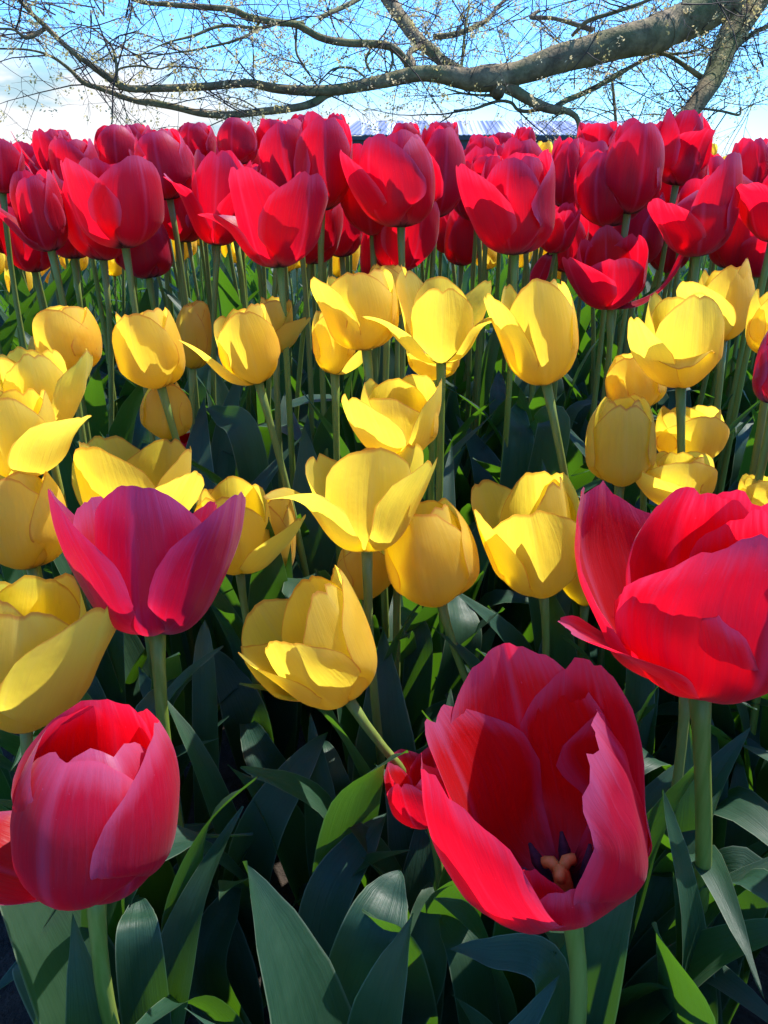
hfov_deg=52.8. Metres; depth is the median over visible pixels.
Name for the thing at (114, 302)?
yellow tulip
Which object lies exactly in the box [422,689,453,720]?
tulip plant
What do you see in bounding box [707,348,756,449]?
red tulip
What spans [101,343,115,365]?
red tulip
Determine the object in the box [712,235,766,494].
red tulip
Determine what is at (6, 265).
yellow tulip
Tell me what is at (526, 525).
yellow tulip
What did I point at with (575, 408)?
red tulip
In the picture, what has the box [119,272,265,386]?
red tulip
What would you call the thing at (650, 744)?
tulip plant
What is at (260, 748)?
yellow tulip
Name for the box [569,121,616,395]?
red tulip
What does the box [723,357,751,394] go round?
yellow tulip
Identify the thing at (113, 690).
tulip plant
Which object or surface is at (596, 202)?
red tulip
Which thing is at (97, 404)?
red tulip
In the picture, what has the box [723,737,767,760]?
red tulip
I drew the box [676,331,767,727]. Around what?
red tulip
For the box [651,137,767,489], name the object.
red tulip
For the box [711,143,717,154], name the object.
yellow tulip
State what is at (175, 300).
red tulip
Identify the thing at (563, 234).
red tulip
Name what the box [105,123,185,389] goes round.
red tulip
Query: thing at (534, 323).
yellow tulip
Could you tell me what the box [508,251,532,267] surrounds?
yellow tulip
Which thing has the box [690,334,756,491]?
red tulip
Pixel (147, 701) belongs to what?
tulip plant
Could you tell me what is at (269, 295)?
yellow tulip
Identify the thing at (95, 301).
red tulip
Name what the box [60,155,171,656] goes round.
red tulip
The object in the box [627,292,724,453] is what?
yellow tulip
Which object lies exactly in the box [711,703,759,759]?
tulip plant
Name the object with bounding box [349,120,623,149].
shed
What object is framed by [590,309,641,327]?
red tulip
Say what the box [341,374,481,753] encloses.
yellow tulip
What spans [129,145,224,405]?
red tulip
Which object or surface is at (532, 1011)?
tulip plant
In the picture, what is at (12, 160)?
red tulip
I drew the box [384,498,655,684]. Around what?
yellow tulip
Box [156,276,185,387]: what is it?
red tulip
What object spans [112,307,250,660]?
yellow tulip
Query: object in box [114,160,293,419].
red tulip
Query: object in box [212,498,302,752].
yellow tulip
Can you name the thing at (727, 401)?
yellow tulip
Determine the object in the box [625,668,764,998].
red tulip
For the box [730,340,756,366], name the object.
red tulip
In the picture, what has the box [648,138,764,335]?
red tulip
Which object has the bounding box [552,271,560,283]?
yellow tulip
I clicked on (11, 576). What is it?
yellow tulip
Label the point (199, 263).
yellow tulip
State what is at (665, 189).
red tulip
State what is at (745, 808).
tulip plant
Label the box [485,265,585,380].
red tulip
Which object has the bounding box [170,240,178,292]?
red tulip
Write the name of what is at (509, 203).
red tulip
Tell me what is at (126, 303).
yellow tulip
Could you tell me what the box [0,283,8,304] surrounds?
yellow tulip
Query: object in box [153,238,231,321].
red tulip
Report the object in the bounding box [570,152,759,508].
red tulip
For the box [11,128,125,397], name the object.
red tulip
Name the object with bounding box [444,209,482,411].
red tulip
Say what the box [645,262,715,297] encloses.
red tulip
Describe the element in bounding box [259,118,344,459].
red tulip
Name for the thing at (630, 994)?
tulip plant
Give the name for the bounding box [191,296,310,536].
yellow tulip
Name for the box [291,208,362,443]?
red tulip
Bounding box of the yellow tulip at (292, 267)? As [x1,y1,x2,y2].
[288,262,297,306]
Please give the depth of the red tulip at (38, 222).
0.82 m
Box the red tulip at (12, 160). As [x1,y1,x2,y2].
[0,138,116,478]
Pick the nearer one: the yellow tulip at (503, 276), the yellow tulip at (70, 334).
the yellow tulip at (70, 334)
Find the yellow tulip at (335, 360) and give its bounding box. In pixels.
[295,311,379,773]
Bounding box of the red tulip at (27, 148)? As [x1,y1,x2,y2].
[13,142,102,336]
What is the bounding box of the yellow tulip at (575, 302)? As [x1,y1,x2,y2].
[538,247,577,310]
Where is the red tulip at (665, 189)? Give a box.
[563,165,708,422]
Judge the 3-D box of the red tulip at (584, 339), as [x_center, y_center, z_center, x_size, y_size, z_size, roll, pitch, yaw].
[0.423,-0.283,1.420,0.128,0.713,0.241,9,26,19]
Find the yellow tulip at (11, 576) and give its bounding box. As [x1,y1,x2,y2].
[0,564,26,583]
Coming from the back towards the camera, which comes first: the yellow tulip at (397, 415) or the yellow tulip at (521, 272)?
the yellow tulip at (521, 272)
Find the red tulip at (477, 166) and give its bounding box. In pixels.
[444,154,576,488]
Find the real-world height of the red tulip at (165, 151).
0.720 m
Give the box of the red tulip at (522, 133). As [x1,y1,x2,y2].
[461,126,575,433]
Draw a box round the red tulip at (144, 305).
[99,278,158,398]
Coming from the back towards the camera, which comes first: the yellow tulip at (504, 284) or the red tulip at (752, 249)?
the yellow tulip at (504, 284)
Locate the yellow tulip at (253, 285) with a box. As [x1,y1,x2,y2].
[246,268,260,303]
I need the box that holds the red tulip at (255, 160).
[242,149,266,419]
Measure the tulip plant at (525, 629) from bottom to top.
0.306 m
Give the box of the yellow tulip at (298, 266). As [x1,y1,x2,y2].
[296,265,300,314]
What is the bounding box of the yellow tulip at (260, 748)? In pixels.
[240,548,456,815]
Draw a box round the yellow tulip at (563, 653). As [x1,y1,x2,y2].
[528,576,752,727]
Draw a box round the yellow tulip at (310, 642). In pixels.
[238,565,405,771]
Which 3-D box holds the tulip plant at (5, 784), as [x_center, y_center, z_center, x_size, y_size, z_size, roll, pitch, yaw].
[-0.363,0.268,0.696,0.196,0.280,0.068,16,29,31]
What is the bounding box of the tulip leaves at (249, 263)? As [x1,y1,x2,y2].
[0,244,722,343]
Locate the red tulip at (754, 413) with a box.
[743,390,757,420]
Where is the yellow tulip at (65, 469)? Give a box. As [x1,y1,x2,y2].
[28,336,108,578]
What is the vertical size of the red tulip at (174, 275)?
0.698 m
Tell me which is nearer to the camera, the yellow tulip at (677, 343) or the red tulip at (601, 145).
the yellow tulip at (677, 343)
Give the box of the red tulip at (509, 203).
[420,149,604,648]
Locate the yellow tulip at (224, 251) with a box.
[221,242,250,303]
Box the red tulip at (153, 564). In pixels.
[0,485,328,988]
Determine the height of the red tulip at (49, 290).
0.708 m
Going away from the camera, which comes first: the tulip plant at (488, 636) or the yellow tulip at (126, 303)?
the tulip plant at (488, 636)
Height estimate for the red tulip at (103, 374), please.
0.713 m
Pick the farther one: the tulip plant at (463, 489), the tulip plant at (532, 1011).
the tulip plant at (463, 489)
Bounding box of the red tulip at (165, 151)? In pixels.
[134,128,243,416]
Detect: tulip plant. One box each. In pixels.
[0,646,228,777]
[0,747,11,810]
[0,796,191,1019]
[9,726,45,782]
[10,595,125,771]
[33,676,218,756]
[41,562,52,578]
[65,913,117,1023]
[78,675,191,716]
[80,825,252,945]
[136,884,264,1023]
[160,776,257,1023]
[167,700,307,1007]
[184,975,559,1023]
[189,813,446,1023]
[204,840,409,893]
[228,714,408,907]
[240,630,415,895]
[242,861,413,1023]
[361,814,443,890]
[362,829,444,1023]
[421,829,480,998]
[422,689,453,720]
[433,897,548,1023]
[444,436,471,512]
[460,503,482,601]
[462,571,528,618]
[470,669,655,722]
[475,648,756,786]
[479,627,495,660]
[518,603,534,651]
[545,765,673,954]
[561,635,767,757]
[615,788,767,1023]
[617,983,668,1012]
[622,766,767,1022]
[622,857,767,984]
[642,721,767,845]
[651,761,767,1023]
[651,922,722,1023]
[653,745,666,755]
[660,779,767,855]
[662,789,717,1023]
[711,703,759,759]
[736,701,767,857]
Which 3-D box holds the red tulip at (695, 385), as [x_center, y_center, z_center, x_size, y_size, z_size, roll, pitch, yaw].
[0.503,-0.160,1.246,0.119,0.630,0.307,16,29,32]
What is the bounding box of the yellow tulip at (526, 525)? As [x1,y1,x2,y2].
[435,471,579,705]
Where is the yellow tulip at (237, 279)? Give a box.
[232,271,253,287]
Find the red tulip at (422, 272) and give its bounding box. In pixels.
[354,261,495,359]
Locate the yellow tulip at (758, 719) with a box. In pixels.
[711,694,767,789]
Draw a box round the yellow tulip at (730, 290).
[578,258,754,512]
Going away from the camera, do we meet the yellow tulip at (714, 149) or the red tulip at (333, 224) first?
the red tulip at (333, 224)
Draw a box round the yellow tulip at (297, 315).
[296,261,310,319]
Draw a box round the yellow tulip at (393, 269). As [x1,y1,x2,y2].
[302,264,495,635]
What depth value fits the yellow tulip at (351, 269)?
1.39 m
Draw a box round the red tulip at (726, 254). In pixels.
[653,214,758,463]
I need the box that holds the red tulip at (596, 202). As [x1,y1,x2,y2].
[498,149,638,492]
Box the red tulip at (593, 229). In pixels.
[568,202,601,438]
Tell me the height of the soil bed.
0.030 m
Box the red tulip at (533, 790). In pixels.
[421,643,651,1023]
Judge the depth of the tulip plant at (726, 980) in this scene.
0.49 m
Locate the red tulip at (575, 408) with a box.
[446,215,599,483]
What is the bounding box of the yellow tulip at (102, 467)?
[72,435,239,823]
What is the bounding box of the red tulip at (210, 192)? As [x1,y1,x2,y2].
[164,149,251,454]
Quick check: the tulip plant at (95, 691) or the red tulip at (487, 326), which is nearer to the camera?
the tulip plant at (95, 691)
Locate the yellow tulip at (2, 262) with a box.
[0,253,4,273]
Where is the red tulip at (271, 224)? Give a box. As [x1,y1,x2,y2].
[143,166,327,553]
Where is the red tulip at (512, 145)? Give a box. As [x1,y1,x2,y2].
[494,137,622,410]
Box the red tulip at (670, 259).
[650,246,752,415]
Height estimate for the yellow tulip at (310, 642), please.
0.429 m
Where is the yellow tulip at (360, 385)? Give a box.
[298,256,393,429]
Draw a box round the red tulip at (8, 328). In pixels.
[0,289,36,354]
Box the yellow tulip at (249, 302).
[247,283,259,305]
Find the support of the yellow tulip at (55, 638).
on the soil bed
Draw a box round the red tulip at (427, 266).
[405,253,430,366]
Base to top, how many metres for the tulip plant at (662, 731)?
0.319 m
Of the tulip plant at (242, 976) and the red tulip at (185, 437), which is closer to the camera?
the tulip plant at (242, 976)
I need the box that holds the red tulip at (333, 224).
[256,203,344,423]
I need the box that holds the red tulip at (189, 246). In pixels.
[185,237,207,400]
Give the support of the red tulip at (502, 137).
on the soil bed
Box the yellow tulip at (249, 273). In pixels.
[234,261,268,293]
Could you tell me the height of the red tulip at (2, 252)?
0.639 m
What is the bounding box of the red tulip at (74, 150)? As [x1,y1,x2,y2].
[48,135,117,418]
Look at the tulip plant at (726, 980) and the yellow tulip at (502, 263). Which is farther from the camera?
the yellow tulip at (502, 263)
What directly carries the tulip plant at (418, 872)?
on the soil bed
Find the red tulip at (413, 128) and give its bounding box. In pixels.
[391,122,491,332]
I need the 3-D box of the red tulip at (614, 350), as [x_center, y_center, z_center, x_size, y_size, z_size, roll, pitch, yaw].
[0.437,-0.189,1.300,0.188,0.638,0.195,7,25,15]
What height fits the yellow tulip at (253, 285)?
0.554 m
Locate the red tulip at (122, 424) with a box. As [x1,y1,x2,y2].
[52,170,189,458]
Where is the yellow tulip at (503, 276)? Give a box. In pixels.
[488,258,529,298]
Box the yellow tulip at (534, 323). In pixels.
[484,278,586,649]
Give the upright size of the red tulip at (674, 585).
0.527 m
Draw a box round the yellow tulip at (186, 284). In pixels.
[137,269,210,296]
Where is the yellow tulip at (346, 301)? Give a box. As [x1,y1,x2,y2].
[310,269,438,685]
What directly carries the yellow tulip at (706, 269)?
on the soil bed
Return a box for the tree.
[0,0,767,154]
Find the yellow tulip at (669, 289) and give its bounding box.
[588,279,672,327]
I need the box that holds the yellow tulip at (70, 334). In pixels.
[32,305,140,640]
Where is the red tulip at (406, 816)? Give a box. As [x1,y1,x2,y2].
[349,747,494,1023]
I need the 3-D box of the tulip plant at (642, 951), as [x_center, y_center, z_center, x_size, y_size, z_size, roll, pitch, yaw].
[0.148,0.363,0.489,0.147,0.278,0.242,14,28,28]
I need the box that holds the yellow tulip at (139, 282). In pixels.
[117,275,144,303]
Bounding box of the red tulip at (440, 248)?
[436,213,471,408]
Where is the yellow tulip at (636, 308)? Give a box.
[634,295,638,314]
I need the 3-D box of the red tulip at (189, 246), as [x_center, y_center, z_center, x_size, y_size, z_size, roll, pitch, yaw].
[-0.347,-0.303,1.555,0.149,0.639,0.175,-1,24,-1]
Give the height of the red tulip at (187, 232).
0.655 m
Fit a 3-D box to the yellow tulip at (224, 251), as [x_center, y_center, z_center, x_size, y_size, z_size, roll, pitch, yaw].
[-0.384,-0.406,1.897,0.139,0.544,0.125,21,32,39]
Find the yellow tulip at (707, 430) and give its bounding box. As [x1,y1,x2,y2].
[655,405,729,457]
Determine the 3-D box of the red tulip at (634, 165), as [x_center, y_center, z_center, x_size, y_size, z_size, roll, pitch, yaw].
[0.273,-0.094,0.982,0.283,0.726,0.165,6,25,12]
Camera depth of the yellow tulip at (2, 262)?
1.77 m
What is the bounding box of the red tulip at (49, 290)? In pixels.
[23,265,69,344]
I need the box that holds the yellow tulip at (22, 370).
[0,346,232,683]
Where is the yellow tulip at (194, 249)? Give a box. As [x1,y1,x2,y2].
[184,240,196,302]
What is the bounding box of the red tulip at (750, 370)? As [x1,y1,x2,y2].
[747,367,752,375]
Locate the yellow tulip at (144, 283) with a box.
[120,267,172,289]
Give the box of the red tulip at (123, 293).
[102,268,140,360]
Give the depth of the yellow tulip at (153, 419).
0.87 m
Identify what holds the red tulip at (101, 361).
on the soil bed
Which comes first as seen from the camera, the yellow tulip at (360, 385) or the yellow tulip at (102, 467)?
the yellow tulip at (102, 467)
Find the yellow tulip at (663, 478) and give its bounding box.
[589,451,717,756]
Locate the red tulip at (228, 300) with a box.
[211,136,294,349]
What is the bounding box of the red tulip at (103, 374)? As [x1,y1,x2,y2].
[100,241,206,404]
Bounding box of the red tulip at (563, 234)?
[456,202,594,563]
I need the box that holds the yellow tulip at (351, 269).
[350,255,460,404]
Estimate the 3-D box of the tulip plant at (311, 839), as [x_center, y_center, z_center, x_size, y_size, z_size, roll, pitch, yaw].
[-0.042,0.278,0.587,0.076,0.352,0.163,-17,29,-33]
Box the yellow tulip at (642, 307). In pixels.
[636,293,644,315]
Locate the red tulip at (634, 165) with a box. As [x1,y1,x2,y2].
[592,117,734,511]
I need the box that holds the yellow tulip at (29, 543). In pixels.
[0,471,151,697]
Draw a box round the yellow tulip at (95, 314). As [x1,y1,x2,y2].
[88,257,110,323]
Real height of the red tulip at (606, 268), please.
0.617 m
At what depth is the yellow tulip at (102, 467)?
0.68 m
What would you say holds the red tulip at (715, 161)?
on the soil bed
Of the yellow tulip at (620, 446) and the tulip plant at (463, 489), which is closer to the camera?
the yellow tulip at (620, 446)
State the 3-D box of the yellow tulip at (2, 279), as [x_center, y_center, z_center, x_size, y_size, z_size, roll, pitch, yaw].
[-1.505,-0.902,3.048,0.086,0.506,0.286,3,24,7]
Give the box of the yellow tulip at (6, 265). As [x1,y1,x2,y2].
[3,255,7,271]
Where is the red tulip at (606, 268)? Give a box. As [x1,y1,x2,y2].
[562,225,684,630]
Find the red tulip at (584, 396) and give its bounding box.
[577,270,657,407]
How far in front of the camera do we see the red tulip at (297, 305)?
1.38 m
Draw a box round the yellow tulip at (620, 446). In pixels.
[458,393,767,751]
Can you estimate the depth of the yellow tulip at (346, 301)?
0.63 m
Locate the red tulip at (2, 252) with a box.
[0,245,21,346]
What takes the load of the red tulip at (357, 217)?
on the soil bed
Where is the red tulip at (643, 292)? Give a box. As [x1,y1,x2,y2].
[641,286,740,372]
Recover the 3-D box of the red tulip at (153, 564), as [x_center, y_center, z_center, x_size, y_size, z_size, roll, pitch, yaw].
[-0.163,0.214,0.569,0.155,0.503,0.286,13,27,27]
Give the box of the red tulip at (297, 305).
[161,148,317,320]
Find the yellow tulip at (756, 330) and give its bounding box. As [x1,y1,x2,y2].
[745,289,767,475]
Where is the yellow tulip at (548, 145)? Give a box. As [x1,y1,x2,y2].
[534,140,552,264]
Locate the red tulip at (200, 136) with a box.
[178,122,215,317]
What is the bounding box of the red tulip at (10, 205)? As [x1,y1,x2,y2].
[7,164,75,417]
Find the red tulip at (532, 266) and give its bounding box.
[472,250,577,353]
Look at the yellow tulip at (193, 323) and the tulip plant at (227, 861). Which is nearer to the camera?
the tulip plant at (227, 861)
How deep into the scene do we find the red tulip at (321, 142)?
0.82 m
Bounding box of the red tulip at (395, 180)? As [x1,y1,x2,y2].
[340,129,476,600]
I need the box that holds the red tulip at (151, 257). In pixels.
[115,223,210,417]
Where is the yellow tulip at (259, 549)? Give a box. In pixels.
[194,476,381,802]
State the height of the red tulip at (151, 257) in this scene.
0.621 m
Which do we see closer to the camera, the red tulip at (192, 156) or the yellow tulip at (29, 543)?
the yellow tulip at (29, 543)
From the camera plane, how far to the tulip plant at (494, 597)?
0.86 m
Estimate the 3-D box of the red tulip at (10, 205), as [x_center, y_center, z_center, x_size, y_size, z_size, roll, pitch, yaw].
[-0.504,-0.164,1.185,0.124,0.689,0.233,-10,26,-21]
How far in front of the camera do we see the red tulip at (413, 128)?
1.30 m
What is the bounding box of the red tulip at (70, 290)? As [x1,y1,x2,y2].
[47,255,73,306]
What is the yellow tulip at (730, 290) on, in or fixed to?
on the soil bed
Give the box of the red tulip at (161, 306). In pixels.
[159,268,203,320]
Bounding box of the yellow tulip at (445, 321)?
[360,269,504,706]
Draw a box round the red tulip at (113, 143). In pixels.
[94,124,187,389]
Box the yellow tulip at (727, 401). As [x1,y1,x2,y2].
[648,280,732,512]
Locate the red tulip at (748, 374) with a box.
[731,356,752,381]
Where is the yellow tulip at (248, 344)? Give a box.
[178,303,344,763]
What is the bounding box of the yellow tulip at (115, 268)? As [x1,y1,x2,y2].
[108,259,121,322]
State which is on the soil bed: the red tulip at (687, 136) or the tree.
the red tulip at (687, 136)
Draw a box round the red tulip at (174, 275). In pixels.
[170,239,207,304]
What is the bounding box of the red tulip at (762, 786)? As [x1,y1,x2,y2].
[756,759,767,801]
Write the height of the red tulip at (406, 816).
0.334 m
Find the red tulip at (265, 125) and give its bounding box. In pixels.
[255,118,314,394]
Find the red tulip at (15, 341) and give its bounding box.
[12,266,95,348]
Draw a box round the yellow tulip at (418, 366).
[401,350,488,606]
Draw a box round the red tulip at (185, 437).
[179,404,239,447]
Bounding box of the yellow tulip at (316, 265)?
[268,264,317,316]
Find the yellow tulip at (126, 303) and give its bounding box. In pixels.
[99,260,128,324]
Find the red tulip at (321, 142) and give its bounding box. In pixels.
[294,111,352,458]
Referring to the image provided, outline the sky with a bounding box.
[0,0,767,157]
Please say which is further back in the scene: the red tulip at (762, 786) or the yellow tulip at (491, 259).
the yellow tulip at (491, 259)
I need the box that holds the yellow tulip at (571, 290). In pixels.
[567,280,575,301]
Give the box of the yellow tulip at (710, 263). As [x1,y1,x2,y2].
[708,156,725,275]
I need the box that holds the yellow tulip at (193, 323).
[175,300,240,601]
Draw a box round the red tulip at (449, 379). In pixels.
[445,358,461,408]
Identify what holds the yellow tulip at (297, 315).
on the soil bed
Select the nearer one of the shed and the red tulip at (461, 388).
the red tulip at (461, 388)
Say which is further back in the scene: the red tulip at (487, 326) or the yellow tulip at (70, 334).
the red tulip at (487, 326)
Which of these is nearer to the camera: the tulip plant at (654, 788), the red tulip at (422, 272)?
the tulip plant at (654, 788)
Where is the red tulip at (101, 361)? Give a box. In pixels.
[90,355,105,377]
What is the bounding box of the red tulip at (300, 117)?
[291,114,349,405]
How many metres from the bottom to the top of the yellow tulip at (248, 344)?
0.568 m
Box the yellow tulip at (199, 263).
[196,245,203,300]
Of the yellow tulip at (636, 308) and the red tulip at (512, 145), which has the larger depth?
the yellow tulip at (636, 308)
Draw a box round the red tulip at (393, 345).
[391,269,411,373]
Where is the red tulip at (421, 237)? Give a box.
[373,201,439,499]
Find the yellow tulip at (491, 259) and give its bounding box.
[459,248,496,444]
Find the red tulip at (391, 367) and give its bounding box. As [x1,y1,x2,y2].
[354,341,456,388]
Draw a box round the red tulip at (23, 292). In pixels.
[0,139,79,349]
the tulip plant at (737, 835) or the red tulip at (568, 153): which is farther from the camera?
the red tulip at (568, 153)
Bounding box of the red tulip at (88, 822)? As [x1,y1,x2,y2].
[0,699,243,1023]
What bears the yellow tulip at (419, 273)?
on the soil bed
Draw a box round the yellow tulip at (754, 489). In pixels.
[738,473,767,505]
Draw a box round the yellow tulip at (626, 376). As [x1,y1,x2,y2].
[605,353,666,511]
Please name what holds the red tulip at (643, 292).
on the soil bed
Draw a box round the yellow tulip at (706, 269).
[685,257,707,279]
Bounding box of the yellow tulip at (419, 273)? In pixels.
[418,260,424,279]
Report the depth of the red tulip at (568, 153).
0.95 m
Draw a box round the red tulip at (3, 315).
[0,162,40,337]
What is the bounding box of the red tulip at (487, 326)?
[470,277,492,350]
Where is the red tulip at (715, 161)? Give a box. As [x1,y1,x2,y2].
[634,153,723,388]
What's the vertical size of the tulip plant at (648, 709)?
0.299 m
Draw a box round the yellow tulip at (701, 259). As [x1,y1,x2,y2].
[698,256,703,279]
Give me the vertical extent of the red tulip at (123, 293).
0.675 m
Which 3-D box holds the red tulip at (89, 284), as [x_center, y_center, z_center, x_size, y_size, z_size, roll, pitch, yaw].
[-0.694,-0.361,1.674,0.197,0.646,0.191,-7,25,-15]
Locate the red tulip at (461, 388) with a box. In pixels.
[429,121,490,402]
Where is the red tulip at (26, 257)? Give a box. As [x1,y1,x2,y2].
[0,204,135,410]
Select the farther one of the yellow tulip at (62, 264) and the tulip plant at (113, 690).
the yellow tulip at (62, 264)
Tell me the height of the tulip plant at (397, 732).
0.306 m
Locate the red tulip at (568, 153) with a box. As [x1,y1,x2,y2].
[449,137,599,460]
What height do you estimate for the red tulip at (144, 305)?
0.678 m
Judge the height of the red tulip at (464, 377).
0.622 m
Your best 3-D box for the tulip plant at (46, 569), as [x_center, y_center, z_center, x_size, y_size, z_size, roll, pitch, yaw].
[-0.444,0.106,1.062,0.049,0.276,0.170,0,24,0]
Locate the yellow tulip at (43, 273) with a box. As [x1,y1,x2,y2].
[40,267,50,282]
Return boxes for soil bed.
[0,257,767,1023]
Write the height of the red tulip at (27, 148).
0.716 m
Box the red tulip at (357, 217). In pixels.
[270,143,383,615]
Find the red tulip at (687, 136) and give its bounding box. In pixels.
[655,107,715,294]
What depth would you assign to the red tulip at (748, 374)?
1.15 m
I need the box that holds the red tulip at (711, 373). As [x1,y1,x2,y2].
[698,277,767,400]
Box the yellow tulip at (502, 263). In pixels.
[491,254,503,280]
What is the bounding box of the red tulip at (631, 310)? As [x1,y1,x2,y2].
[624,121,722,399]
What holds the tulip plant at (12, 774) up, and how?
on the soil bed
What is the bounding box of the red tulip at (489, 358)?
[362,143,519,486]
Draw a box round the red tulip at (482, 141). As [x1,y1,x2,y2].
[464,134,499,484]
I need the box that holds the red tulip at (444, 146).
[420,124,528,504]
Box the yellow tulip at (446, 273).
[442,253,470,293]
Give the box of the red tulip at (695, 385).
[690,340,756,416]
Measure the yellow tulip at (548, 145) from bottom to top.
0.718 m
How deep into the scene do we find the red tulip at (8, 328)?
1.16 m
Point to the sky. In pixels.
(70, 118)
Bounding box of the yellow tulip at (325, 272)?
[293,261,326,411]
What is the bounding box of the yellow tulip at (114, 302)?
[101,276,126,314]
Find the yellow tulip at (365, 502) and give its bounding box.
[239,443,436,812]
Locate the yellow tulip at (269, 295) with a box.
[267,281,300,299]
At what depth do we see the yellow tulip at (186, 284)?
2.54 m
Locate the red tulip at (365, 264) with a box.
[307,233,381,452]
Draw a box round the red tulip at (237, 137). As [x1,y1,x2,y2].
[217,117,314,420]
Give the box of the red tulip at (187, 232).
[107,190,209,423]
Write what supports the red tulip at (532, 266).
on the soil bed
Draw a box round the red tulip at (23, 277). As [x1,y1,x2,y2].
[18,268,82,305]
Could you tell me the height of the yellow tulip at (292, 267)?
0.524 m
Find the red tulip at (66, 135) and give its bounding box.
[46,130,86,307]
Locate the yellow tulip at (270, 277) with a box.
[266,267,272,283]
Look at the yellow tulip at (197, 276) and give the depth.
2.99 m
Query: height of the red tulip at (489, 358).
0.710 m
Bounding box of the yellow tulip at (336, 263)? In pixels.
[333,246,359,277]
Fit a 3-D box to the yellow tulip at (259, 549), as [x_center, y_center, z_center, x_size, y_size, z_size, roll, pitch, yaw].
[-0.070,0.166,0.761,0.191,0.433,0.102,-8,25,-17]
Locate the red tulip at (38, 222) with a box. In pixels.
[0,169,148,448]
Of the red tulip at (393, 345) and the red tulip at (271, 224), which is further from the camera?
the red tulip at (393, 345)
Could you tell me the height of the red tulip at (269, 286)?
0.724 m
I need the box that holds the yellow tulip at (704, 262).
[702,255,707,272]
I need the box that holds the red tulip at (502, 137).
[481,132,513,433]
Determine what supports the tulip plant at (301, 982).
on the soil bed
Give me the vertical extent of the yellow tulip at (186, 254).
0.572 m
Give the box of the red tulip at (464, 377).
[460,263,488,406]
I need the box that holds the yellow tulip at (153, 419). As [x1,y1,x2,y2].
[99,382,300,758]
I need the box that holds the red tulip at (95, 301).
[80,277,136,328]
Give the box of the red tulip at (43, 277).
[30,256,60,293]
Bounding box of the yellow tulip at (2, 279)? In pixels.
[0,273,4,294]
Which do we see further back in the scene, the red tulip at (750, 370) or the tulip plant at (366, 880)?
the red tulip at (750, 370)
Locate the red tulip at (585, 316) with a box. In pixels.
[517,247,595,351]
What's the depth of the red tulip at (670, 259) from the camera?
1.14 m
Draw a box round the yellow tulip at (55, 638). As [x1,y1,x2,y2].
[0,573,212,832]
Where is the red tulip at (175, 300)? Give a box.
[161,164,298,422]
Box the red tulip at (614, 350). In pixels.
[595,309,706,413]
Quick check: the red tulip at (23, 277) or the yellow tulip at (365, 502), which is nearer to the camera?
the yellow tulip at (365, 502)
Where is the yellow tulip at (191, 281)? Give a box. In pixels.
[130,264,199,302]
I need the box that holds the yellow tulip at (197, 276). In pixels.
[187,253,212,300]
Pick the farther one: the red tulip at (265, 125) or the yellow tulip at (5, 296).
the yellow tulip at (5, 296)
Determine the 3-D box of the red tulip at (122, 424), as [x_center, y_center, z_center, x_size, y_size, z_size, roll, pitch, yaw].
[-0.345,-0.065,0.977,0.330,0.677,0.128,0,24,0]
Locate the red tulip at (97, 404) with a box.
[56,179,123,448]
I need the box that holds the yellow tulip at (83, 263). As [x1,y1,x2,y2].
[62,257,103,342]
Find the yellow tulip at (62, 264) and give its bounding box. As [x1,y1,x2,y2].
[58,255,65,268]
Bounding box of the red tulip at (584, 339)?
[578,321,617,395]
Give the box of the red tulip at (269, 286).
[266,278,317,335]
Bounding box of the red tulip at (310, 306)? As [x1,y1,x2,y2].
[278,275,334,318]
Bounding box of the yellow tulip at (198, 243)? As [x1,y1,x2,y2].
[197,239,212,301]
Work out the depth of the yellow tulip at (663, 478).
0.62 m
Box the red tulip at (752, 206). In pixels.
[571,174,767,510]
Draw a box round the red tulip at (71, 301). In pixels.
[67,295,75,305]
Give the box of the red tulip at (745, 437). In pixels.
[723,409,767,487]
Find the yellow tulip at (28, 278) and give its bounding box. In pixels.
[4,268,32,291]
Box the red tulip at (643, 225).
[581,192,664,486]
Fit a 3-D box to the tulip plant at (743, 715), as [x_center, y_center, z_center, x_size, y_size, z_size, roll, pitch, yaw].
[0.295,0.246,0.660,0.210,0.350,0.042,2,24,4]
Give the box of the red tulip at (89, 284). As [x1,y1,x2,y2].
[0,270,105,321]
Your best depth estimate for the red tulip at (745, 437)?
1.04 m
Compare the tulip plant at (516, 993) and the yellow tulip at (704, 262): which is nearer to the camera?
the tulip plant at (516, 993)
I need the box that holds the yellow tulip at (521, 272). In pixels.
[519,258,531,289]
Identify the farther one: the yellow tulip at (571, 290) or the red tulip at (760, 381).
the yellow tulip at (571, 290)
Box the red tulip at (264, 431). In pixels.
[196,163,301,476]
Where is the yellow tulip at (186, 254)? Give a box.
[172,240,192,267]
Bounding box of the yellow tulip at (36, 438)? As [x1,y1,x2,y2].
[0,388,90,771]
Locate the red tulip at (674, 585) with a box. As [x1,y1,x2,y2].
[557,481,767,1011]
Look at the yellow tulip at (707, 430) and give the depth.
0.68 m
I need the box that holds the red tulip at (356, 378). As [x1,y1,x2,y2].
[292,113,360,445]
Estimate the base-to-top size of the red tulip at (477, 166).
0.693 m
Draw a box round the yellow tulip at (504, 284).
[499,280,505,301]
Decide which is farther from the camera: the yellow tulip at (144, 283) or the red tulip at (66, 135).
the yellow tulip at (144, 283)
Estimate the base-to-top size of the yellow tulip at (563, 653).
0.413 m
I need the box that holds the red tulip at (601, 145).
[551,136,663,406]

